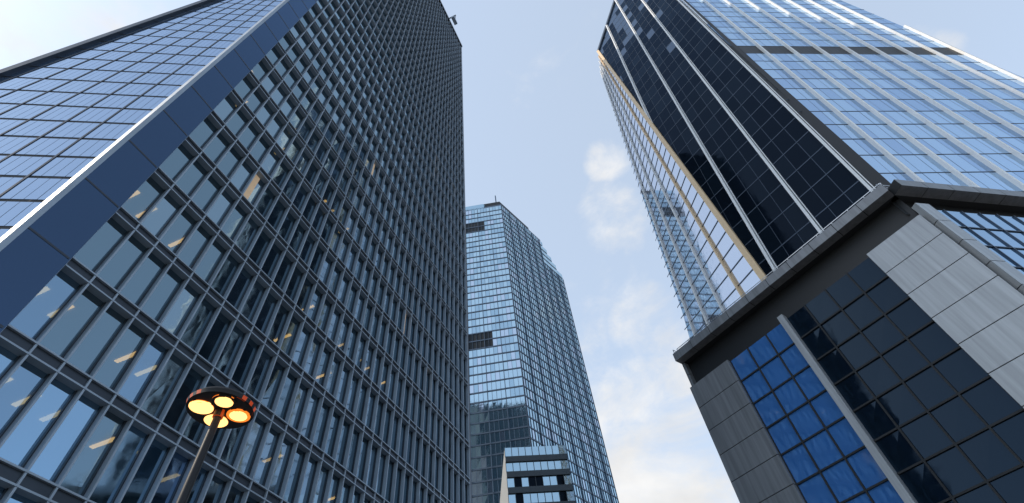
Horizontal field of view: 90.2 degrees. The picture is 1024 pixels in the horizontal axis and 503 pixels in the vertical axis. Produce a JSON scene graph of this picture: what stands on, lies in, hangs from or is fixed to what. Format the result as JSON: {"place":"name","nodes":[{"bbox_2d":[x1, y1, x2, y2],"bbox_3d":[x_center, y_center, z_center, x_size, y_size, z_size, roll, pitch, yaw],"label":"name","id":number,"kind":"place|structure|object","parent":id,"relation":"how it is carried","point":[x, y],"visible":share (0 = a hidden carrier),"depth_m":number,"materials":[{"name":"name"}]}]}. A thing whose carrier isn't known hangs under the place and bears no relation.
{"place":"outdoors","nodes":[
{"label":"outdoors","id":0,"kind":"place"},
{"bbox_2d":[0,0,1023,502],"label":"sky","id":1,"kind":"structure","parent":0,"point":[543,137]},
{"bbox_2d":[500,445,575,502],"bbox_3d":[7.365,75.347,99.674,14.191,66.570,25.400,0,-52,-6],"label":"block","id":2,"kind":"structure","parent":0,"point":[538,474],"depth_m":112.86,"materials":[{"name":"blue glass"}]},
{"bbox_2d":[465,196,618,502],"bbox_3d":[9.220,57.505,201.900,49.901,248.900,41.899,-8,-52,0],"label":"tower","id":3,"kind":"structure","parent":0,"point":[529,385],"depth_m":202.78,"materials":[{"name":"blue glass"}]},
{"label":"plaza ground","id":4,"kind":"structure","parent":0,"visible":0},
{"bbox_2d":[176,386,255,502],"bbox_3d":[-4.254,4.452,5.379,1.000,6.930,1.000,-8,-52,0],"label":"street lamp","id":5,"kind":"object","parent":4,"relation":"on","point":[213,408],"visible":1,"depth_m":7.77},
{"bbox_2d":[0,0,471,502],"bbox_3d":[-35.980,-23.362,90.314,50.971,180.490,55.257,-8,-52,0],"label":"building","id":6,"kind":"structure","parent":4,"relation":"on","point":[260,204],"depth_m":33.44,"materials":[{"name":"blue glass"}]},
{"bbox_2d":[673,179,1023,502],"bbox_3d":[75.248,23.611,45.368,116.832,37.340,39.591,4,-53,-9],"label":"podium","id":7,"kind":"object","parent":4,"relation":"on","point":[869,348],"visible":1,"depth_m":36.58,"materials":[{"name":"black"}]},
{"bbox_2d":[596,0,1023,340],"bbox_3d":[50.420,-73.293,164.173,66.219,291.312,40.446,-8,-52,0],"label":"tower","id":8,"kind":"structure","parent":7,"relation":"on","point":[762,139],"depth_m":76.11,"materials":[{"name":"blue glass"}]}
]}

